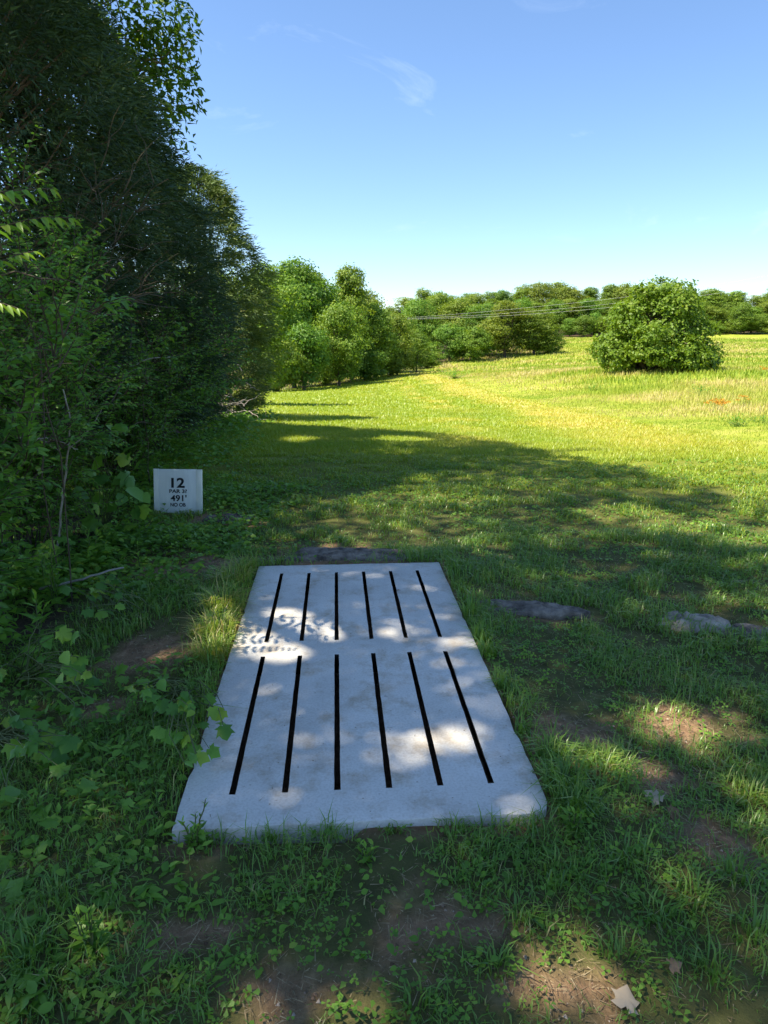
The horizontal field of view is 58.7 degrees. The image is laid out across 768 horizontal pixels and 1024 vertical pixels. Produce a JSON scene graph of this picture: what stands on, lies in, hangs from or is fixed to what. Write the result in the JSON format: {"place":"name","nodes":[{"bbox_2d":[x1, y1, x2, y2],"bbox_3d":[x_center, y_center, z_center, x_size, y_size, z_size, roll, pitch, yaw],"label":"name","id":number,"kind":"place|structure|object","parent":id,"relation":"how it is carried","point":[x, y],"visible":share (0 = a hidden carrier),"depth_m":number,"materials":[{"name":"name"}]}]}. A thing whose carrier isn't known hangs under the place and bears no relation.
{"place":"outdoors","nodes":[
{"label":"outdoors","id":0,"kind":"place"},
{"bbox_2d":[0,330,767,1023],"bbox_3d":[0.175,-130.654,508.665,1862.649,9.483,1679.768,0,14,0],"label":"ground","id":1,"kind":"structure","parent":0,"point":[750,1010],"depth_m":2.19,"materials":[{"name":"green plant"}]},
{"bbox_2d":[0,303,26,315],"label":"arching branch","id":2,"kind":"object","parent":1,"relation":"on","point":[10,308],"visible":1,"depth_m":2.68,"materials":[{"name":"green plant"}]},
{"bbox_2d":[0,251,44,683],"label":"arching branch","id":3,"kind":"object","parent":1,"relation":"on","point":[19,257],"visible":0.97,"depth_m":2.73,"materials":[{"name":"green plant"}]},
{"bbox_2d":[0,188,60,211],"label":"arching branch","id":4,"kind":"object","parent":1,"relation":"on","point":[11,194],"visible":1,"depth_m":2.76,"materials":[{"name":"green plant"}]},
{"bbox_2d":[16,589,59,653],"bbox_3d":[-1.803,0.564,3.535,0.204,0.360,0.243,0,14,0],"label":"goldenrod","id":5,"kind":"object","parent":1,"relation":"on","point":[31,616],"visible":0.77,"depth_m":3.55,"materials":[{"name":"green plant"}]},
{"bbox_2d":[21,779,54,828],"bbox_3d":[-1.152,0.976,2.266,0.115,0.156,0.128,6,16,23],"label":"goldenrod","id":6,"kind":"object","parent":1,"relation":"on","point":[40,797],"visible":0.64,"depth_m":2.27,"materials":[{"name":"green plant"}]},
{"bbox_2d":[0,496,76,578],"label":"grape vine","id":7,"kind":"object","parent":1,"relation":"on","point":[63,538],"visible":0.27,"depth_m":4.60,"materials":[{"name":"green plant"}]},
{"bbox_2d":[0,709,82,802],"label":"maple seedling","id":8,"kind":"object","parent":1,"relation":"on","point":[63,745],"visible":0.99,"depth_m":2.48,"materials":[{"name":"green plant"}]},
{"bbox_2d":[0,216,82,241],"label":"arching branch","id":9,"kind":"object","parent":1,"relation":"on","point":[46,220],"visible":1,"depth_m":2.88,"materials":[{"name":"green plant"}]},
{"bbox_2d":[28,532,74,611],"bbox_3d":[-1.952,0.374,3.999,0.260,0.478,0.261,9,17,30],"label":"goldenrod","id":10,"kind":"object","parent":1,"relation":"on","point":[52,589],"visible":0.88,"depth_m":4.02,"materials":[{"name":"green plant"}]},
{"bbox_2d":[0,616,109,717],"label":"maple seedling","id":11,"kind":"object","parent":1,"relation":"on","point":[73,668],"visible":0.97,"depth_m":3.04,"materials":[{"name":"green plant"}]},
{"bbox_2d":[25,218,110,578],"bbox_3d":[-1.858,-0.573,4.186,0.581,2.296,0.140,0,14,0],"label":"arching branch","id":12,"kind":"object","parent":1,"relation":"on","point":[80,242],"visible":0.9,"depth_m":4.02,"materials":[{"name":"green plant"}]},
{"bbox_2d":[56,389,101,545],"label":"dead branch","id":13,"kind":"object","parent":1,"relation":"on","point":[60,516],"visible":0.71,"depth_m":4.77,"materials":[{"name":"grey wood"}]},
{"bbox_2d":[38,262,122,604],"bbox_3d":[-1.659,-0.365,3.928,0.530,2.027,0.137,0,14,0],"label":"arching branch","id":14,"kind":"object","parent":1,"relation":"on","point":[112,269],"visible":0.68,"depth_m":3.84,"materials":[{"name":"green plant"}]},
{"bbox_2d":[0,243,164,645],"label":"honeysuckle shrub","id":15,"kind":"object","parent":1,"relation":"on","point":[8,488],"visible":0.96,"depth_m":3.60,"materials":[{"name":"green plant"}]},
{"bbox_2d":[0,216,173,556],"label":"honeysuckle shrub","id":16,"kind":"object","parent":1,"relation":"on","point":[61,424],"visible":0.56,"depth_m":4.82,"materials":[{"name":"green plant"}]},
{"bbox_2d":[65,903,111,960],"bbox_3d":[-0.781,1.100,1.792,0.104,0.180,0.102,0,14,0],"label":"goldenrod","id":17,"kind":"object","parent":1,"relation":"on","point":[81,935],"visible":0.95,"depth_m":1.78,"materials":[{"name":"green plant"}]},
{"bbox_2d":[0,106,182,507],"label":"honeysuckle shrub","id":18,"kind":"object","parent":1,"relation":"on","point":[18,239],"visible":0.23,"depth_m":5.85,"materials":[{"name":"green plant"}]},
{"bbox_2d":[79,525,105,566],"bbox_3d":[-2.067,0.246,4.807,0.217,0.328,0.211,-8,17,-28],"label":"goldenrod","id":19,"kind":"object","parent":1,"relation":"on","point":[88,537],"visible":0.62,"depth_m":4.81,"materials":[{"name":"green plant"}]},
{"bbox_2d":[37,406,152,539],"bbox_3d":[-2.391,-0.287,5.370,1.139,1.125,0.667,-2,15,-9],"label":"grape vine","id":20,"kind":"object","parent":1,"relation":"on","point":[127,479],"visible":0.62,"depth_m":5.46,"materials":[{"name":"green plant"}]},
{"bbox_2d":[0,0,204,466],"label":"cedar tree","id":21,"kind":"object","parent":1,"relation":"on","point":[56,37],"visible":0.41,"depth_m":6.71,"materials":[{"name":"green plant"}]},
{"bbox_2d":[57,574,151,620],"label":"maple seedling","id":22,"kind":"object","parent":1,"relation":"on","point":[101,587],"visible":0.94,"depth_m":3.92,"materials":[{"name":"green plant"}]},
{"bbox_2d":[1,0,209,192],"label":"ash tree","id":23,"kind":"object","parent":1,"relation":"on","point":[150,33],"visible":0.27,"depth_m":11.20,"materials":[{"name":"green plant"}]},
{"bbox_2d":[0,0,251,441],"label":"cedar tree","id":24,"kind":"object","parent":1,"relation":"on","point":[201,259],"visible":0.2,"depth_m":9.42,"materials":[{"name":"green plant"}]},
{"bbox_2d":[39,126,255,426],"bbox_3d":[-4.860,-4.602,13.523,4.703,6.270,4.910,0,14,0],"label":"cedar tree","id":25,"kind":"object","parent":1,"relation":"on","point":[236,309],"visible":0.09,"depth_m":13.62,"materials":[{"name":"green plant"}]},
{"bbox_2d":[66,302,249,481],"bbox_3d":[-2.820,-1.311,7.466,2.548,2.089,2.358,0,14,0],"label":"honeysuckle shrub","id":26,"kind":"object","parent":1,"relation":"on","point":[137,432],"visible":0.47,"depth_m":7.47,"materials":[{"name":"green plant"}]},
{"bbox_2d":[141,323,192,482],"bbox_3d":[-2.241,-1.063,7.158,0.596,1.777,0.207,0,14,0],"label":"arching branch","id":27,"kind":"object","parent":1,"relation":"on","point":[170,338],"visible":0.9,"depth_m":7.00,"materials":[{"name":"green plant"}]},
{"bbox_2d":[89,269,259,453],"bbox_3d":[-3.066,-2.007,9.344,2.610,2.652,2.513,-5,15,-20],"label":"honeysuckle shrub","id":28,"kind":"object","parent":1,"relation":"on","point":[192,392],"visible":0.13,"depth_m":9.26,"materials":[{"name":"green plant"}]},
{"bbox_2d":[153,469,202,513],"bbox_3d":[-1.911,-0.133,6.354,0.454,0.537,0.062,1,5,3],"label":"tee sign","id":29,"kind":"object","parent":1,"relation":"on","point":[177,490],"visible":0.99,"depth_m":6.33,"materials":[{"name":"stone"}]},
{"bbox_2d":[124,678,234,767],"bbox_3d":[-0.823,0.805,2.708,0.388,0.253,1.018,-5,15,-18],"label":"maple seedling","id":30,"kind":"object","parent":1,"relation":"on","point":[182,705],"visible":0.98,"depth_m":2.60,"materials":[{"name":"green plant"}]},
{"bbox_2d":[177,798,208,846],"bbox_3d":[-0.588,0.970,2.107,0.102,0.175,0.089,0,14,0],"label":"goldenrod","id":31,"kind":"object","parent":1,"relation":"on","point":[197,827],"visible":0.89,"depth_m":2.11,"materials":[{"name":"green plant"}]},
{"bbox_2d":[144,322,257,435],"bbox_3d":[-3.651,-2.373,12.120,2.389,2.206,2.474,12,19,40],"label":"honeysuckle shrub","id":32,"kind":"object","parent":1,"relation":"on","point":[213,396],"visible":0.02,"depth_m":12.27,"materials":[{"name":"green plant"}]},
{"bbox_2d":[196,960,222,990],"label":"weed","id":33,"kind":"object","parent":1,"relation":"on","point":[209,974],"visible":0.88,"depth_m":1.70,"materials":[{"name":"green plant"}]},
{"bbox_2d":[136,163,291,414],"bbox_3d":[-4.787,-5.726,18.223,4.580,6.711,4.748,0,14,0],"label":"cedar tree","id":34,"kind":"object","parent":1,"relation":"on","point":[212,191],"visible":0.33,"depth_m":17.77,"materials":[{"name":"green plant"}]},
{"bbox_2d":[202,513,249,522],"bbox_3d":[-1.404,0.072,6.124,0.439,0.121,0.200,0,14,0],"label":"flat rock","id":35,"kind":"object","parent":1,"relation":"on","point":[235,515],"visible":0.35,"depth_m":6.11,"materials":[{"name":"grey stone"}]},
{"bbox_2d":[209,339,266,421],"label":"honeysuckle shrub","id":36,"kind":"object","parent":1,"relation":"on","point":[241,381],"visible":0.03,"depth_m":15.30,"materials":[{"name":"green plant"}]},
{"bbox_2d":[216,364,266,420],"bbox_3d":[-3.999,-2.984,16.801,1.997,1.506,2.129,11,18,36],"label":"brush pile","id":37,"kind":"object","parent":1,"relation":"on","point":[240,403],"visible":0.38,"depth_m":17.00,"materials":[{"name":"grey wood"}]},
{"bbox_2d":[179,263,307,402],"bbox_3d":[-6.296,-7.583,29.156,6.016,6.440,5.089,0,14,0],"label":"maple tree","id":38,"kind":"object","parent":1,"relation":"on","point":[281,347],"visible":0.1,"depth_m":29.05,"materials":[{"name":"green plant"}]},
{"bbox_2d":[250,336,312,391],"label":"woodland tree","id":39,"kind":"object","parent":1,"relation":"on","point":[299,359],"visible":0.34,"depth_m":54.21,"materials":[{"name":"green plant"}]},
{"bbox_2d":[247,261,317,390],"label":"woodland tree","id":40,"kind":"object","parent":1,"relation":"on","point":[292,293],"visible":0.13,"depth_m":58.39,"materials":[{"name":"green plant"}]},
{"bbox_2d":[274,255,333,388],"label":"woodland tree","id":41,"kind":"object","parent":1,"relation":"on","point":[311,295],"visible":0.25,"depth_m":65.37,"materials":[{"name":"green plant"}]},
{"bbox_2d":[282,319,333,389],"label":"woodland tree","id":42,"kind":"object","parent":1,"relation":"on","point":[312,345],"visible":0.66,"depth_m":56.07,"materials":[{"name":"green plant"}]},
{"bbox_2d":[307,278,361,384],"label":"woodland tree","id":43,"kind":"object","parent":1,"relation":"on","point":[332,288],"visible":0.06,"depth_m":68.50,"materials":[{"name":"green plant"}]},
{"bbox_2d":[311,300,379,385],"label":"woodland tree","id":44,"kind":"object","parent":1,"relation":"on","point":[345,359],"visible":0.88,"depth_m":63.14,"materials":[{"name":"green plant"}]},
{"bbox_2d":[284,547,406,560],"bbox_3d":[-0.265,0.318,4.867,0.904,0.108,0.268,-1,15,-2],"label":"flat rock","id":45,"kind":"object","parent":1,"relation":"on","point":[336,553],"visible":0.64,"depth_m":4.81,"materials":[{"name":"grey stone"}]},
{"bbox_2d":[329,262,381,380],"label":"woodland tree","id":46,"kind":"object","parent":1,"relation":"on","point":[350,285],"visible":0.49,"depth_m":71.71,"materials":[{"name":"green plant"}]},
{"bbox_2d":[172,562,546,843],"bbox_3d":[-0.146,0.729,3.417,1.220,0.128,2.540,-1,15,-4],"label":"tee pad","id":47,"kind":"object","parent":1,"relation":"on","point":[364,796],"visible":0.94,"depth_m":2.77,"materials":[{"name":"concrete"}]},
{"bbox_2d":[355,838,378,868],"bbox_3d":[-0.061,1.031,2.058,0.087,0.103,0.073,9,17,32],"label":"plantain","id":48,"kind":"object","parent":1,"relation":"on","point":[366,853],"visible":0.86,"depth_m":2.04,"materials":[{"name":"green plant"}]},
{"bbox_2d":[348,341,389,380],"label":"woodland tree","id":49,"kind":"object","parent":1,"relation":"on","point":[370,368],"visible":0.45,"depth_m":71.11,"materials":[{"name":"green plant"}]},
{"bbox_2d":[358,286,393,324],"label":"woodland tree","id":50,"kind":"object","parent":1,"relation":"on","point":[372,299],"visible":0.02,"depth_m":85.61,"materials":[{"name":"green plant"}]},
{"bbox_2d":[353,301,405,375],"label":"woodland tree","id":51,"kind":"object","parent":1,"relation":"on","point":[386,341],"visible":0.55,"depth_m":73.95,"materials":[{"name":"green plant"}]},
{"bbox_2d":[0,405,767,1023],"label":"ground cover","id":52,"kind":"object","parent":1,"relation":"on","point":[242,419],"visible":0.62,"depth_m":2.51,"materials":[{"name":"green plant"}]},
{"bbox_2d":[39,567,123,589],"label":"dead branch","id":53,"kind":"object","parent":52,"relation":"on","point":[77,580],"visible":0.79,"depth_m":4.26,"materials":[{"name":"grey wood"}]},
{"bbox_2d":[0,539,767,1023],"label":"dry straw","id":54,"kind":"object","parent":1,"relation":"on","point":[290,983],"visible":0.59,"depth_m":1.97,"materials":[{"name":"plant"}]},
{"bbox_2d":[378,347,411,376],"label":"woodland tree","id":55,"kind":"object","parent":1,"relation":"on","point":[396,362],"visible":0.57,"depth_m":77.41,"materials":[{"name":"green plant"}]},
{"bbox_2d":[31,361,767,579],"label":"fairway grass","id":56,"kind":"structure","parent":1,"relation":"on","point":[523,444],"depth_m":11.61,"materials":[{"name":"green plant"}]},
{"bbox_2d":[387,311,422,374],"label":"woodland tree","id":57,"kind":"object","parent":1,"relation":"on","point":[400,324],"visible":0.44,"depth_m":78.43,"materials":[{"name":"green plant"}]},
{"bbox_2d":[389,297,422,316],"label":"ridge tree","id":58,"kind":"object","parent":1,"relation":"on","point":[403,302],"visible":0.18,"depth_m":204.34,"materials":[{"name":"green plant"}]},
{"bbox_2d":[397,296,441,344],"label":"woodland tree","id":59,"kind":"object","parent":1,"relation":"on","point":[420,306],"visible":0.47,"depth_m":114.19,"materials":[{"name":"green plant"}]},
{"bbox_2d":[406,329,437,372],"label":"woodland tree","id":60,"kind":"object","parent":1,"relation":"on","point":[424,343],"visible":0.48,"depth_m":84.93,"materials":[{"name":"green plant"}]},
{"bbox_2d":[85,560,759,1022],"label":"soil crumbs","id":61,"kind":"object","parent":1,"relation":"on","point":[425,886],"visible":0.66,"depth_m":1.88,"materials":[{"name":"brown soil"}]},
{"bbox_2d":[414,286,432,301],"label":"ridge tree","id":62,"kind":"object","parent":1,"relation":"on","point":[424,294],"visible":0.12,"depth_m":210.70,"materials":[{"name":"green plant"}]},
{"bbox_2d":[416,345,444,367],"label":"woodland tree","id":63,"kind":"object","parent":1,"relation":"on","point":[429,364],"visible":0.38,"depth_m":96.73,"materials":[{"name":"green plant"}]},
{"bbox_2d":[419,291,454,354],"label":"woodland tree","id":64,"kind":"object","parent":1,"relation":"on","point":[438,299],"visible":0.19,"depth_m":121.60,"materials":[{"name":"green plant"}]},
{"bbox_2d":[429,322,468,361],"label":"woodland tree","id":65,"kind":"object","parent":1,"relation":"on","point":[445,333],"visible":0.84,"depth_m":107.32,"materials":[{"name":"green plant"}]},
{"bbox_2d":[433,297,476,345],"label":"woodland tree","id":66,"kind":"object","parent":1,"relation":"on","point":[456,309],"visible":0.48,"depth_m":116.37,"materials":[{"name":"green plant"}]},
{"bbox_2d":[450,325,496,361],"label":"woodland tree","id":67,"kind":"object","parent":1,"relation":"on","point":[477,342],"visible":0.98,"depth_m":105.32,"materials":[{"name":"green plant"}]},
{"bbox_2d":[462,292,489,324],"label":"woodland tree","id":68,"kind":"object","parent":1,"relation":"on","point":[476,298],"visible":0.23,"depth_m":130.78,"materials":[{"name":"green plant"}]},
{"bbox_2d":[458,301,501,355],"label":"woodland tree","id":69,"kind":"object","parent":1,"relation":"on","point":[481,311],"visible":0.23,"depth_m":114.15,"materials":[{"name":"green plant"}]},
{"bbox_2d":[482,290,503,304],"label":"ridge tree","id":70,"kind":"object","parent":1,"relation":"on","point":[487,296],"visible":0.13,"depth_m":202.68,"materials":[{"name":"green plant"}]},
{"bbox_2d":[487,289,515,305],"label":"ridge tree","id":71,"kind":"object","parent":1,"relation":"on","point":[502,294],"visible":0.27,"depth_m":202.28,"materials":[{"name":"green plant"}]},
{"bbox_2d":[473,300,539,357],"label":"woodland tree","id":72,"kind":"object","parent":1,"relation":"on","point":[501,328],"visible":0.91,"depth_m":109.08,"materials":[{"name":"green plant"}]},
{"bbox_2d":[510,283,534,301],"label":"ridge tree","id":73,"kind":"object","parent":1,"relation":"on","point":[522,292],"visible":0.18,"depth_m":210.74,"materials":[{"name":"green plant"}]},
{"bbox_2d":[509,296,537,337],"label":"woodland tree","id":74,"kind":"object","parent":1,"relation":"on","point":[522,304],"visible":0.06,"depth_m":128.33,"materials":[{"name":"green plant"}]},
{"bbox_2d":[477,599,589,619],"bbox_3d":[0.848,0.571,3.962,0.691,0.096,0.185,1,15,4],"label":"flat rock","id":75,"kind":"object","parent":1,"relation":"on","point":[543,610],"visible":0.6,"depth_m":3.92,"materials":[{"name":"grey stone"}]},
{"bbox_2d":[510,307,564,354],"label":"woodland tree","id":76,"kind":"object","parent":1,"relation":"on","point":[532,338],"visible":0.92,"depth_m":110.75,"materials":[{"name":"green plant"}]},
{"bbox_2d":[523,280,560,308],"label":"ridge tree","id":77,"kind":"object","parent":1,"relation":"on","point":[538,290],"visible":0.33,"depth_m":208.25,"materials":[{"name":"green plant"}]},
{"bbox_2d":[533,327,568,353],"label":"woodland tree","id":78,"kind":"object","parent":1,"relation":"on","point":[551,350],"visible":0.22,"depth_m":113.42,"materials":[{"name":"green plant"}]},
{"bbox_2d":[542,298,572,332],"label":"ridge tree","id":79,"kind":"object","parent":1,"relation":"on","point":[559,311],"visible":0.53,"depth_m":171.38,"materials":[{"name":"green plant"}]},
{"bbox_2d":[544,280,572,301],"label":"ridge tree","id":80,"kind":"object","parent":1,"relation":"on","point":[559,286],"visible":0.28,"depth_m":214.48,"materials":[{"name":"green plant"}]},
{"bbox_2d":[560,318,576,336],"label":"ridge tree","id":81,"kind":"object","parent":1,"relation":"on","point":[567,329],"visible":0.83,"depth_m":164.77,"materials":[{"name":"green plant"}]},
{"bbox_2d":[557,297,584,333],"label":"ridge tree","id":82,"kind":"object","parent":1,"relation":"on","point":[572,302],"visible":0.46,"depth_m":173.50,"materials":[{"name":"green plant"}]},
{"bbox_2d":[554,285,590,312],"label":"ridge tree","id":83,"kind":"object","parent":1,"relation":"on","point":[575,294],"visible":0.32,"depth_m":213.28,"materials":[{"name":"green plant"}]},
{"bbox_2d":[557,806,590,843],"bbox_3d":[0.603,0.980,2.145,0.106,0.142,0.111,0,14,0],"label":"plantain","id":84,"kind":"object","parent":1,"relation":"on","point":[573,821],"visible":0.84,"depth_m":2.14,"materials":[{"name":"green plant"}]},
{"bbox_2d":[571,315,598,336],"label":"ridge tree","id":85,"kind":"object","parent":1,"relation":"on","point":[584,325],"visible":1,"depth_m":161.70,"materials":[{"name":"green plant"}]},
{"bbox_2d":[574,298,603,320],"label":"ridge tree","id":86,"kind":"object","parent":1,"relation":"on","point":[590,304],"visible":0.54,"depth_m":173.58,"materials":[{"name":"green plant"}]},
{"bbox_2d":[581,286,599,315],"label":"ridge tree","id":87,"kind":"object","parent":1,"relation":"on","point":[592,292],"visible":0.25,"depth_m":217.17,"materials":[{"name":"green plant"}]},
{"bbox_2d":[429,337,767,451],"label":"meadow grass","id":88,"kind":"structure","parent":1,"relation":"on","point":[570,367],"depth_m":39.41,"materials":[{"name":"green plant"}]},
{"bbox_2d":[596,283,620,305],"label":"ridge tree","id":89,"kind":"object","parent":1,"relation":"on","point":[608,290],"visible":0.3,"depth_m":211.08,"materials":[{"name":"green plant"}]},
{"bbox_2d":[598,298,621,317],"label":"ridge tree","id":90,"kind":"object","parent":1,"relation":"on","point":[609,304],"visible":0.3,"depth_m":182.43,"materials":[{"name":"green plant"}]},
{"bbox_2d":[607,281,632,300],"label":"ridge tree","id":91,"kind":"object","parent":1,"relation":"on","point":[622,293],"visible":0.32,"depth_m":208.09,"materials":[{"name":"green plant"}]},
{"bbox_2d":[611,985,639,1014],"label":"dead leaf","id":92,"kind":"object","parent":1,"relation":"on","point":[624,996],"visible":1,"depth_m":1.66,"materials":[{"name":"beige plant"}]},
{"bbox_2d":[644,790,663,805],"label":"dead leaf","id":93,"kind":"object","parent":1,"relation":"on","point":[656,793],"visible":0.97,"depth_m":2.33,"materials":[{"name":"grey plant"}]},
{"bbox_2d":[584,274,734,372],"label":"bush","id":94,"kind":"object","parent":1,"relation":"on","point":[637,336],"visible":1,"depth_m":43.74,"materials":[{"name":"green plant"}]},
{"bbox_2d":[666,957,681,973],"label":"dead leaf","id":95,"kind":"object","parent":1,"relation":"on","point":[674,966],"visible":1,"depth_m":1.73,"materials":[{"name":"grey plant"}]},
{"bbox_2d":[656,610,730,632],"bbox_3d":[1.771,0.649,3.939,0.418,0.142,0.235,2,15,8],"label":"flat rock","id":96,"kind":"object","parent":1,"relation":"on","point":[721,621],"visible":0.46,"depth_m":3.87,"materials":[{"name":"grey stone"}]},
{"bbox_2d":[699,288,730,313],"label":"ridge tree","id":97,"kind":"object","parent":1,"relation":"on","point":[713,298],"visible":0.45,"depth_m":199.47,"materials":[{"name":"green plant"}]},
{"bbox_2d":[700,306,731,329],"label":"ridge tree","id":98,"kind":"object","parent":1,"relation":"on","point":[716,312],"visible":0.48,"depth_m":168.77,"materials":[{"name":"green plant"}]},
{"bbox_2d":[724,290,749,318],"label":"ridge tree","id":99,"kind":"object","parent":1,"relation":"on","point":[739,297],"visible":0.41,"depth_m":211.04,"materials":[{"name":"green plant"}]},
{"bbox_2d":[727,301,761,333],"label":"ridge tree","id":100,"kind":"object","parent":1,"relation":"on","point":[745,314],"visible":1,"depth_m":163.46,"materials":[{"name":"green plant"}]},
{"bbox_2d":[721,623,767,637],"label":"flat rock","id":101,"kind":"object","parent":1,"relation":"on","point":[748,626],"visible":0.5,"depth_m":3.81,"materials":[{"name":"grey stone"}]},
{"bbox_2d":[747,313,767,333],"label":"ridge tree","id":102,"kind":"object","parent":1,"relation":"on","point":[756,328],"visible":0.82,"depth_m":164.56,"materials":[{"name":"green plant"}]},
{"bbox_2d":[747,295,767,306],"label":"ridge tree","id":103,"kind":"object","parent":1,"relation":"on","point":[756,299],"visible":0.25,"depth_m":214.77,"materials":[{"name":"green plant"}]},
{"bbox_2d":[0,0,767,319],"label":"sky","id":104,"kind":"structure","parent":0,"point":[453,147],"materials":[{"name":"blue"}]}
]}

